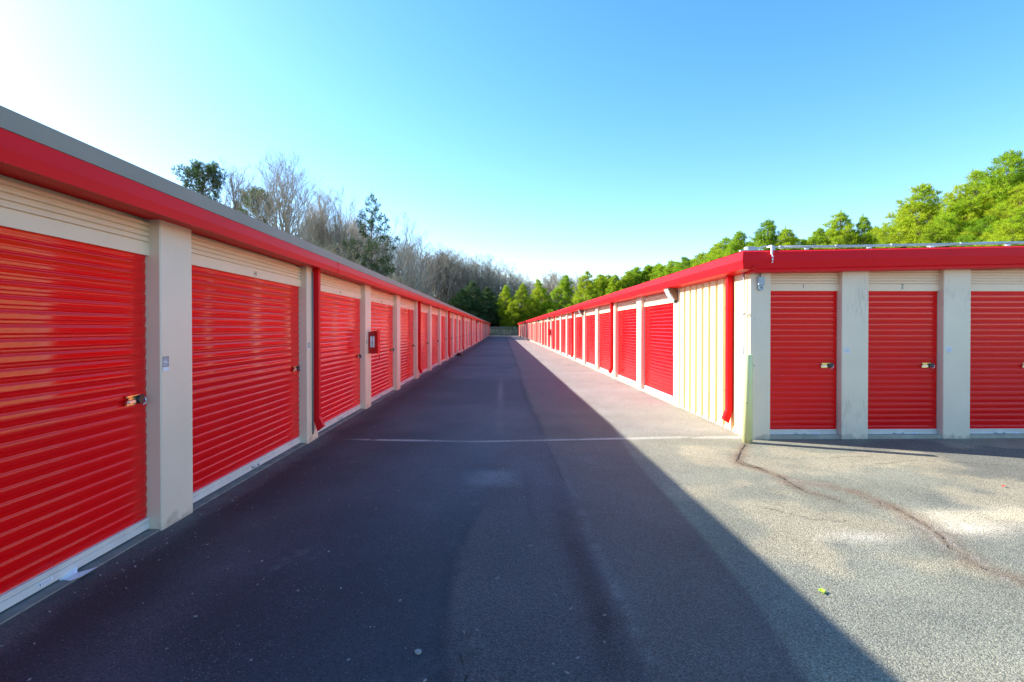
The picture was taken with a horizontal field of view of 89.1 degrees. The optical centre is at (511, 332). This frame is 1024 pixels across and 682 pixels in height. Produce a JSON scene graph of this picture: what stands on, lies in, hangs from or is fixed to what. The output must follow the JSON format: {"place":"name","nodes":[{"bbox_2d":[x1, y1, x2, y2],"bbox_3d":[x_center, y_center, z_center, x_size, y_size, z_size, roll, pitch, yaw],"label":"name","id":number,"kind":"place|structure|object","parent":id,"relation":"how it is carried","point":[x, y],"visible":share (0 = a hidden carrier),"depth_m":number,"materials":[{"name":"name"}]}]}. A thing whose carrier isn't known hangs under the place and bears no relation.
{"place":"outdoors","nodes":[
{"label":"outdoors","id":0,"kind":"place"},
{"bbox_2d":[0,361,947,680],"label":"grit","id":1,"kind":"object","parent":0,"point":[296,563],"visible":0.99,"depth_m":3.45,"materials":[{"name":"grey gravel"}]},
{"bbox_2d":[489,330,518,335],"bbox_3d":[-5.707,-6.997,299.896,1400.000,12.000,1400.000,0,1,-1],"label":"ground","id":2,"kind":"structure","parent":0,"point":[503,335],"depth_m":116.69,"materials":[{"name":"grey asphalt"}]},
{"bbox_2d":[170,159,228,202],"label":"pine tree","id":3,"kind":"object","parent":2,"relation":"on","point":[197,171],"visible":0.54,"depth_m":86.04,"materials":[{"name":"green plant"}]},
{"bbox_2d":[211,157,258,218],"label":"bare tree","id":4,"kind":"object","parent":2,"relation":"on","point":[234,193],"visible":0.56,"depth_m":88.66,"materials":[{"name":"grey plant"}]},
{"bbox_2d":[235,186,281,225],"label":"pine tree","id":5,"kind":"object","parent":2,"relation":"on","point":[251,197],"visible":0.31,"depth_m":93.64,"materials":[{"name":"green plant"}]},
{"bbox_2d":[233,144,332,243],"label":"bare tree","id":6,"kind":"object","parent":2,"relation":"on","point":[288,212],"visible":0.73,"depth_m":89.86,"materials":[{"name":"grey plant"}]},
{"bbox_2d":[298,210,337,248],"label":"bare tree","id":7,"kind":"object","parent":2,"relation":"on","point":[317,224],"visible":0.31,"depth_m":97.43,"materials":[{"name":"grey plant"}]},
{"bbox_2d":[302,184,338,248],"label":"bare tree","id":8,"kind":"object","parent":2,"relation":"on","point":[319,203],"visible":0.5,"depth_m":98.69,"materials":[{"name":"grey plant"}]},
{"bbox_2d":[315,214,351,258],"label":"bare tree","id":9,"kind":"object","parent":2,"relation":"on","point":[332,236],"visible":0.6,"depth_m":96.62,"materials":[{"name":"grey plant"}]},
{"bbox_2d":[318,185,366,260],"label":"bare tree","id":10,"kind":"object","parent":2,"relation":"on","point":[341,222],"visible":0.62,"depth_m":98.24,"materials":[{"name":"grey plant"}]},
{"bbox_2d":[320,240,370,267],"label":"brush tree","id":11,"kind":"object","parent":2,"relation":"on","point":[338,246],"visible":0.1,"depth_m":74.55,"materials":[{"name":"grey plant"}]},
{"bbox_2d":[329,219,366,260],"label":"bare tree","id":12,"kind":"object","parent":2,"relation":"on","point":[344,252],"visible":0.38,"depth_m":98.32,"materials":[{"name":"grey plant"}]},
{"bbox_2d":[340,223,374,258],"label":"bare tree","id":13,"kind":"object","parent":2,"relation":"on","point":[357,240],"visible":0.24,"depth_m":100.02,"materials":[{"name":"grey plant"}]},
{"bbox_2d":[351,228,381,262],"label":"bare tree","id":14,"kind":"object","parent":2,"relation":"on","point":[367,248],"visible":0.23,"depth_m":98.66,"materials":[{"name":"grey plant"}]},
{"bbox_2d":[342,193,400,277],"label":"pine tree","id":15,"kind":"object","parent":2,"relation":"on","point":[370,223],"visible":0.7,"depth_m":85.08,"materials":[{"name":"green plant"}]},
{"bbox_2d":[368,236,399,275],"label":"bare tree","id":16,"kind":"object","parent":2,"relation":"on","point":[381,246],"visible":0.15,"depth_m":94.86,"materials":[{"name":"grey plant"}]},
{"bbox_2d":[370,213,437,289],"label":"bare tree","id":17,"kind":"object","parent":2,"relation":"on","point":[405,268],"visible":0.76,"depth_m":86.97,"materials":[{"name":"grey plant"}]},
{"bbox_2d":[389,240,418,281],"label":"bare tree","id":18,"kind":"object","parent":2,"relation":"on","point":[405,262],"visible":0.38,"depth_m":98.54,"materials":[{"name":"grey plant"}]},
{"bbox_2d":[392,243,417,283],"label":"bare tree","id":19,"kind":"object","parent":2,"relation":"on","point":[399,250],"visible":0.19,"depth_m":107.98,"materials":[{"name":"grey plant"}]},
{"bbox_2d":[390,272,427,293],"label":"brush tree","id":20,"kind":"object","parent":2,"relation":"on","point":[403,281],"visible":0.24,"depth_m":71.78,"materials":[{"name":"grey plant"}]},
{"bbox_2d":[386,270,431,293],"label":"brush tree","id":21,"kind":"object","parent":2,"relation":"on","point":[426,289],"visible":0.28,"depth_m":88.49,"materials":[{"name":"grey plant"}]},
{"bbox_2d":[400,241,424,284],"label":"bare tree","id":22,"kind":"object","parent":2,"relation":"on","point":[416,260],"visible":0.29,"depth_m":123.83,"materials":[{"name":"grey plant"}]},
{"bbox_2d":[409,254,427,291],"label":"bare tree","id":23,"kind":"object","parent":2,"relation":"on","point":[417,272],"visible":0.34,"depth_m":109.30,"materials":[{"name":"grey plant"}]},
{"bbox_2d":[407,234,435,290],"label":"bare tree","id":24,"kind":"object","parent":2,"relation":"on","point":[423,259],"visible":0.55,"depth_m":139.94,"materials":[{"name":"grey plant"}]},
{"bbox_2d":[415,253,443,298],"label":"bare tree","id":25,"kind":"object","parent":2,"relation":"on","point":[428,271],"visible":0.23,"depth_m":142.69,"materials":[{"name":"grey plant"}]},
{"bbox_2d":[415,257,454,298],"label":"bare tree","id":26,"kind":"object","parent":2,"relation":"on","point":[433,286],"visible":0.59,"depth_m":127.04,"materials":[{"name":"grey plant"}]},
{"bbox_2d":[424,247,457,302],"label":"bare tree","id":27,"kind":"object","parent":2,"relation":"on","point":[439,273],"visible":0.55,"depth_m":141.31,"materials":[{"name":"grey plant"}]},
{"bbox_2d":[428,248,468,303],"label":"bare tree","id":28,"kind":"object","parent":2,"relation":"on","point":[450,269],"visible":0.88,"depth_m":139.30,"materials":[{"name":"grey plant"}]},
{"bbox_2d":[431,250,481,300],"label":"bare tree","id":29,"kind":"object","parent":2,"relation":"on","point":[451,274],"visible":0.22,"depth_m":144.40,"materials":[{"name":"grey plant"}]},
{"bbox_2d":[446,294,477,316],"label":"pine tree","id":30,"kind":"object","parent":2,"relation":"on","point":[455,301],"visible":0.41,"depth_m":120.86,"materials":[{"name":"green plant"}]},
{"bbox_2d":[454,295,478,316],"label":"pine tree","id":31,"kind":"object","parent":2,"relation":"on","point":[472,303],"visible":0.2,"depth_m":123.50,"materials":[{"name":"green plant"}]},
{"bbox_2d":[450,267,486,296],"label":"bare tree","id":32,"kind":"object","parent":2,"relation":"on","point":[455,279],"visible":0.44,"depth_m":138.86,"materials":[{"name":"grey plant"}]},
{"bbox_2d":[451,261,487,297],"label":"bare tree","id":33,"kind":"object","parent":2,"relation":"on","point":[471,280],"visible":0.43,"depth_m":139.72,"materials":[{"name":"grey plant"}]},
{"bbox_2d":[437,253,502,304],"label":"bare tree","id":34,"kind":"object","parent":2,"relation":"on","point":[461,283],"visible":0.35,"depth_m":138.92,"materials":[{"name":"grey plant"}]},
{"bbox_2d":[455,281,494,310],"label":"pine tree","id":35,"kind":"object","parent":2,"relation":"on","point":[475,290],"visible":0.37,"depth_m":126.58,"materials":[{"name":"green plant"}]},
{"bbox_2d":[460,252,505,297],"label":"bare tree","id":36,"kind":"object","parent":2,"relation":"on","point":[483,270],"visible":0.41,"depth_m":141.80,"materials":[{"name":"grey plant"}]},
{"bbox_2d":[478,287,498,309],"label":"pine tree","id":37,"kind":"object","parent":2,"relation":"on","point":[492,297],"visible":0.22,"depth_m":131.08,"materials":[{"name":"green plant"}]},
{"bbox_2d":[475,300,504,324],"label":"pine tree","id":38,"kind":"object","parent":2,"relation":"on","point":[483,307],"visible":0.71,"depth_m":122.59,"materials":[{"name":"green plant"}]},
{"bbox_2d":[475,254,504,292],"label":"bare tree","id":39,"kind":"object","parent":2,"relation":"on","point":[491,266],"visible":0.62,"depth_m":141.74,"materials":[{"name":"grey plant"}]},
{"bbox_2d":[473,262,509,330],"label":"bare tree","id":40,"kind":"object","parent":2,"relation":"on","point":[493,283],"visible":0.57,"depth_m":139.06,"materials":[{"name":"grey plant"}]},
{"bbox_2d":[493,284,512,324],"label":"pine tree","id":41,"kind":"object","parent":2,"relation":"on","point":[505,294],"visible":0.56,"depth_m":125.04,"materials":[{"name":"green plant"}]},
{"bbox_2d":[490,327,518,334],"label":"dry weeds","id":42,"kind":"object","parent":2,"relation":"on","point":[514,332],"visible":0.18,"depth_m":119.44,"materials":[{"name":"plant"}]},
{"bbox_2d":[488,260,529,297],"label":"bare tree","id":43,"kind":"object","parent":2,"relation":"on","point":[507,267],"visible":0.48,"depth_m":146.58,"materials":[{"name":"grey plant"}]},
{"bbox_2d":[501,301,524,329],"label":"pine tree","id":44,"kind":"object","parent":2,"relation":"on","point":[506,319],"visible":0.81,"depth_m":121.39,"materials":[{"name":"green plant"}]},
{"bbox_2d":[504,273,531,306],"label":"bare tree","id":45,"kind":"object","parent":2,"relation":"on","point":[517,286],"visible":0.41,"depth_m":141.56,"materials":[{"name":"grey plant"}]},
{"bbox_2d":[502,283,535,326],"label":"pine tree","id":46,"kind":"object","parent":2,"relation":"on","point":[526,301],"visible":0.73,"depth_m":122.72,"materials":[{"name":"green plant"}]},
{"bbox_2d":[522,279,558,317],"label":"pine tree","id":47,"kind":"object","parent":2,"relation":"on","point":[538,294],"visible":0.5,"depth_m":124.67,"materials":[{"name":"green plant"}]},
{"bbox_2d":[542,274,560,302],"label":"bare tree","id":48,"kind":"object","parent":2,"relation":"on","point":[549,291],"visible":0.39,"depth_m":149.84,"materials":[{"name":"grey plant"}]},
{"bbox_2d":[546,269,572,309],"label":"bare tree","id":49,"kind":"object","parent":2,"relation":"on","point":[556,283],"visible":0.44,"depth_m":142.56,"materials":[{"name":"grey plant"}]},
{"bbox_2d":[543,274,582,312],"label":"pine tree","id":50,"kind":"object","parent":2,"relation":"on","point":[564,286],"visible":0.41,"depth_m":121.19,"materials":[{"name":"green plant"}]},
{"bbox_2d":[565,270,602,305],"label":"pine tree","id":51,"kind":"object","parent":2,"relation":"on","point":[590,290],"visible":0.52,"depth_m":116.87,"materials":[{"name":"green plant"}]},
{"bbox_2d":[583,274,608,297],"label":"pine tree","id":52,"kind":"object","parent":2,"relation":"on","point":[599,281],"visible":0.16,"depth_m":125.12,"materials":[{"name":"green plant"}]},
{"bbox_2d":[605,274,624,294],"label":"pine tree","id":53,"kind":"object","parent":2,"relation":"on","point":[612,285],"visible":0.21,"depth_m":121.88,"materials":[{"name":"green plant"}]},
{"bbox_2d":[612,270,634,291],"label":"pine tree","id":54,"kind":"object","parent":2,"relation":"on","point":[628,281],"visible":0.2,"depth_m":122.08,"materials":[{"name":"green plant"}]},
{"bbox_2d":[629,266,646,286],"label":"pine tree","id":55,"kind":"object","parent":2,"relation":"on","point":[637,275],"visible":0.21,"depth_m":123.05,"materials":[{"name":"green plant"}]},
{"bbox_2d":[637,265,653,283],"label":"pine tree","id":56,"kind":"object","parent":2,"relation":"on","point":[650,270],"visible":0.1,"depth_m":123.29,"materials":[{"name":"green plant"}]},
{"bbox_2d":[651,264,666,279],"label":"pine tree","id":57,"kind":"object","parent":2,"relation":"on","point":[660,271],"visible":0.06,"depth_m":114.33,"materials":[{"name":"green plant"}]},
{"bbox_2d":[657,259,676,277],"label":"pine tree","id":58,"kind":"object","parent":2,"relation":"on","point":[669,268],"visible":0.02,"depth_m":108.45,"materials":[{"name":"green plant"}]},
{"bbox_2d":[671,256,691,272],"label":"pine tree","id":59,"kind":"object","parent":2,"relation":"on","point":[684,260],"visible":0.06,"depth_m":96.78,"materials":[{"name":"green plant"}]},
{"bbox_2d":[701,242,724,263],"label":"pine tree","id":60,"kind":"object","parent":2,"relation":"on","point":[711,253],"visible":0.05,"depth_m":69.65,"materials":[{"name":"green plant"}]},
{"bbox_2d":[705,237,733,262],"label":"pine tree","id":61,"kind":"object","parent":2,"relation":"on","point":[721,245],"visible":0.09,"depth_m":64.23,"materials":[{"name":"green plant"}]},
{"bbox_2d":[723,230,753,256],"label":"pine tree","id":62,"kind":"object","parent":2,"relation":"on","point":[735,247],"visible":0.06,"depth_m":57.57,"materials":[{"name":"green plant"}]},
{"bbox_2d":[741,218,787,249],"bbox_3d":[26.889,-5.356,55.375,9.983,13.648,10.015,0,1,16],"label":"pine tree","id":63,"kind":"object","parent":2,"relation":"on","point":[767,235],"visible":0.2,"depth_m":54.57,"materials":[{"name":"green plant"}]},
{"bbox_2d":[770,226,801,249],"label":"pine tree","id":64,"kind":"object","parent":2,"relation":"on","point":[789,240],"visible":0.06,"depth_m":52.89,"materials":[{"name":"green plant"}]},
{"bbox_2d":[799,227,836,249],"bbox_3d":[31.156,-4.572,52.906,10.318,12.052,9.874,0,1,-24],"label":"pine tree","id":65,"kind":"object","parent":2,"relation":"on","point":[817,238],"visible":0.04,"depth_m":51.57,"materials":[{"name":"green plant"}]},
{"bbox_2d":[817,209,863,248],"bbox_3d":[31.675,-5.306,50.980,8.786,13.621,8.860,0,1,-30],"label":"pine tree","id":66,"kind":"object","parent":2,"relation":"on","point":[832,233],"visible":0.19,"depth_m":50.04,"materials":[{"name":"green plant"}]},
{"bbox_2d":[849,213,876,248],"bbox_3d":[33.651,-5.014,49.428,5.397,13.038,5.352,0,1,25],"label":"pine tree","id":67,"kind":"object","parent":2,"relation":"on","point":[867,238],"visible":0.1,"depth_m":49.16,"materials":[{"name":"green plant"}]},
{"bbox_2d":[868,182,946,247],"bbox_3d":[35.460,-5.854,45.666,11.911,14.868,11.950,0,1,-28],"label":"pine tree","id":68,"kind":"object","parent":2,"relation":"on","point":[904,222],"visible":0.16,"depth_m":44.73,"materials":[{"name":"green plant"}]},
{"bbox_2d":[912,224,953,247],"bbox_3d":[32.160,-3.339,38.600,8.249,9.735,7.930,0,1,-29],"label":"pine tree","id":69,"kind":"object","parent":2,"relation":"on","point":[935,235],"visible":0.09,"depth_m":38.49,"materials":[{"name":"green plant"}]},
{"bbox_2d":[924,168,998,245],"bbox_3d":[36.506,-5.506,40.821,12.181,14.228,11.657,0,1,-4],"label":"pine tree","id":70,"kind":"object","parent":2,"relation":"on","point":[951,196],"visible":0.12,"depth_m":39.69,"materials":[{"name":"green plant"}]},
{"bbox_2d":[942,214,1000,246],"bbox_3d":[32.181,-3.437,37.068,10.616,9.968,11.094,0,1,-36],"label":"pine tree","id":71,"kind":"object","parent":2,"relation":"on","point":[978,228],"visible":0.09,"depth_m":36.35,"materials":[{"name":"green plant"}]},
{"bbox_2d":[931,148,1023,242],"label":"pine tree","id":72,"kind":"object","parent":2,"relation":"on","point":[996,186],"visible":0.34,"depth_m":38.14,"materials":[{"name":"green plant"}]},
{"bbox_2d":[960,182,1023,241],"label":"pine tree","id":73,"kind":"object","parent":2,"relation":"on","point":[1015,200],"visible":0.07,"depth_m":36.11,"materials":[{"name":"green plant"}]},
{"bbox_2d":[967,204,1023,246],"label":"pine tree","id":74,"kind":"object","parent":2,"relation":"on","point":[1011,227],"visible":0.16,"depth_m":33.25,"materials":[{"name":"green plant"}]},
{"bbox_2d":[0,336,1023,681],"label":"asphalt pavement","id":75,"kind":"structure","parent":0,"point":[672,542],"depth_m":3.60,"materials":[{"name":"grey asphalt"}]},
{"bbox_2d":[0,105,489,624],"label":"storage building","id":76,"kind":"structure","parent":75,"relation":"on","point":[120,279],"depth_m":4.04,"materials":[{"name":"beige paint"}]},
{"bbox_2d":[0,178,149,611],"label":"roll up door","id":77,"kind":"structure","parent":76,"relation":"in","point":[73,446],"depth_m":3.34,"materials":[{"name":"red metal"}]},
{"bbox_2d":[59,566,95,580],"bbox_3d":[-2.800,1.545,3.346,0.133,0.038,0.183,0,1,30],"label":"litter paper","id":78,"kind":"object","parent":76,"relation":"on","point":[73,573],"visible":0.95,"depth_m":3.33,"materials":[{"name":"white paper"}]},
{"bbox_2d":[163,356,168,370],"bbox_3d":[-2.767,0.246,4.158,0.002,0.115,0.075,0,1,-1],"label":"notice","id":79,"kind":"object","parent":76,"relation":"attached to","point":[165,363],"visible":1,"depth_m":4.16,"materials":[{"name":"grey plastic"}]},
{"bbox_2d":[191,235,300,502],"bbox_3d":[-2.894,0.323,5.869,0.085,2.428,2.720,0,1,-1],"label":"roll up door","id":80,"kind":"structure","parent":76,"relation":"in","point":[246,368],"depth_m":5.55,"materials":[{"name":"red metal"}]},
{"bbox_2d":[318,274,361,431],"bbox_3d":[-2.953,0.296,8.948,0.085,2.428,2.720,0,1,-1],"label":"roll up door","id":81,"kind":"structure","parent":76,"relation":"in","point":[340,299],"depth_m":8.95,"materials":[{"name":"red metal"}]},
{"bbox_2d":[368,330,379,357],"bbox_3d":[-2.793,0.226,10.551,0.196,0.563,0.216,0,1,-1],"label":"fire cabinet","id":82,"kind":"object","parent":76,"relation":"attached to","point":[373,341],"visible":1,"depth_m":10.45,"materials":[{"name":"red metal"}]},
{"bbox_2d":[371,289,393,401],"bbox_3d":[-3.012,0.269,12.028,0.085,2.428,2.720,0,1,-1],"label":"roll up door","id":83,"kind":"structure","parent":76,"relation":"in","point":[382,304],"depth_m":12.17,"materials":[{"name":"red metal"}]},
{"bbox_2d":[400,298,414,385],"bbox_3d":[-3.070,0.242,15.107,0.085,2.428,2.720,0,1,-1],"label":"roll up door","id":84,"kind":"structure","parent":76,"relation":"in","point":[406,306],"depth_m":15.22,"materials":[{"name":"red metal"}]},
{"bbox_2d":[419,304,428,374],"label":"roll up door","id":85,"kind":"structure","parent":76,"relation":"in","point":[424,309],"depth_m":18.61,"materials":[{"name":"red metal"}]},
{"bbox_2d":[432,307,438,367],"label":"roll up door","id":86,"kind":"structure","parent":76,"relation":"in","point":[435,341],"depth_m":21.55,"materials":[{"name":"red metal"}]},
{"bbox_2d":[441,310,445,362],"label":"roll up door","id":87,"kind":"structure","parent":76,"relation":"in","point":[443,313],"depth_m":24.64,"materials":[{"name":"red metal"}]},
{"bbox_2d":[454,314,456,354],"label":"roll up door","id":88,"kind":"structure","parent":76,"relation":"in","point":[455,316],"depth_m":30.99,"materials":[{"name":"red metal"}]},
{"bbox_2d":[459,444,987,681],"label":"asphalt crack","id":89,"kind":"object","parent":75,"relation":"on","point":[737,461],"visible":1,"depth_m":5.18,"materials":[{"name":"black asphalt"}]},
{"bbox_2d":[742,354,753,443],"bbox_3d":[3.287,0.929,7.267,0.152,1.256,0.134,0,1,-38],"label":"bollard","id":90,"kind":"object","parent":75,"relation":"on","point":[747,398],"visible":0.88,"depth_m":7.22,"materials":[{"name":"yellow paint"}]},
{"bbox_2d":[518,246,1023,439],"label":"storage building","id":91,"kind":"structure","parent":75,"relation":"on","point":[896,321],"depth_m":7.61,"materials":[{"name":"beige paint"}]},
{"bbox_2d":[557,315,559,352],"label":"roll up door","id":92,"kind":"structure","parent":91,"relation":"in","point":[558,317],"depth_m":33.78,"materials":[{"name":"red metal"}]},
{"bbox_2d":[562,314,565,354],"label":"roll up door","id":93,"kind":"structure","parent":91,"relation":"in","point":[563,316],"depth_m":30.59,"materials":[{"name":"red metal"}]},
{"bbox_2d":[568,313,571,357],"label":"roll up door","id":94,"kind":"structure","parent":91,"relation":"in","point":[569,314],"depth_m":27.86,"materials":[{"name":"red metal"}]},
{"bbox_2d":[576,311,582,361],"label":"roll up door","id":95,"kind":"structure","parent":91,"relation":"in","point":[579,318],"depth_m":24.61,"materials":[{"name":"red metal"}]},
{"bbox_2d":[586,308,594,366],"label":"roll up door","id":96,"kind":"structure","parent":91,"relation":"in","point":[590,313],"depth_m":21.35,"materials":[{"name":"red metal"}]},
{"bbox_2d":[599,304,611,374],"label":"roll up door","id":97,"kind":"structure","parent":91,"relation":"in","point":[604,311],"depth_m":18.46,"materials":[{"name":"red metal"}]},
{"bbox_2d":[618,298,636,384],"bbox_3d":[3.361,0.240,15.069,0.085,2.383,2.680,0,1,-1],"label":"roll up door","id":98,"kind":"structure","parent":91,"relation":"in","point":[627,328],"depth_m":15.17,"materials":[{"name":"red metal"}]},
{"bbox_2d":[644,292,673,399],"bbox_3d":[3.419,0.266,12.060,0.085,2.383,2.580,0,1,-1],"label":"roll up door","id":99,"kind":"structure","parent":91,"relation":"in","point":[659,310],"depth_m":12.11,"materials":[{"name":"red metal"}]},
{"bbox_2d":[664,288,677,302],"bbox_3d":[3.249,-0.763,10.648,0.218,0.300,0.260,0,1,-1],"label":"wall light","id":100,"kind":"object","parent":91,"relation":"attached to","point":[672,294],"visible":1,"depth_m":10.52,"materials":[{"name":"brown metal"}]},
{"bbox_2d":[757,273,764,290],"bbox_3d":[3.558,-0.730,7.433,0.088,0.253,0.057,0,1,-1],"label":"junction box","id":101,"kind":"object","parent":91,"relation":"attached to","point":[760,280],"visible":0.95,"depth_m":7.41,"materials":[{"name":"metal"}]},
{"bbox_2d":[770,273,838,434],"bbox_3d":[4.253,0.233,7.572,1.097,2.551,0.085,0,1,-1],"label":"roll up door","id":102,"kind":"structure","parent":91,"relation":"in","point":[803,308],"depth_m":7.59,"materials":[{"name":"red metal"}]},
{"bbox_2d":[739,241,1023,251],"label":"roof conduit","id":103,"kind":"object","parent":91,"relation":"on","point":[1006,243],"visible":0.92,"depth_m":7.39,"materials":[{"name":"metal"}]},
{"bbox_2d":[868,270,938,433],"bbox_3d":[5.712,0.233,7.600,1.160,2.551,0.085,0,1,-1],"label":"roll up door","id":104,"kind":"structure","parent":91,"relation":"in","point":[902,305],"depth_m":7.62,"materials":[{"name":"red metal"}]},
{"bbox_2d":[970,269,1023,433],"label":"roll up door","id":105,"kind":"structure","parent":91,"relation":"in","point":[997,295],"depth_m":7.64,"materials":[{"name":"red metal"}]},
{"bbox_2d":[0,0,1023,290],"label":"sky","id":106,"kind":"structure","parent":0,"point":[609,137],"materials":[{"name":"blue"}]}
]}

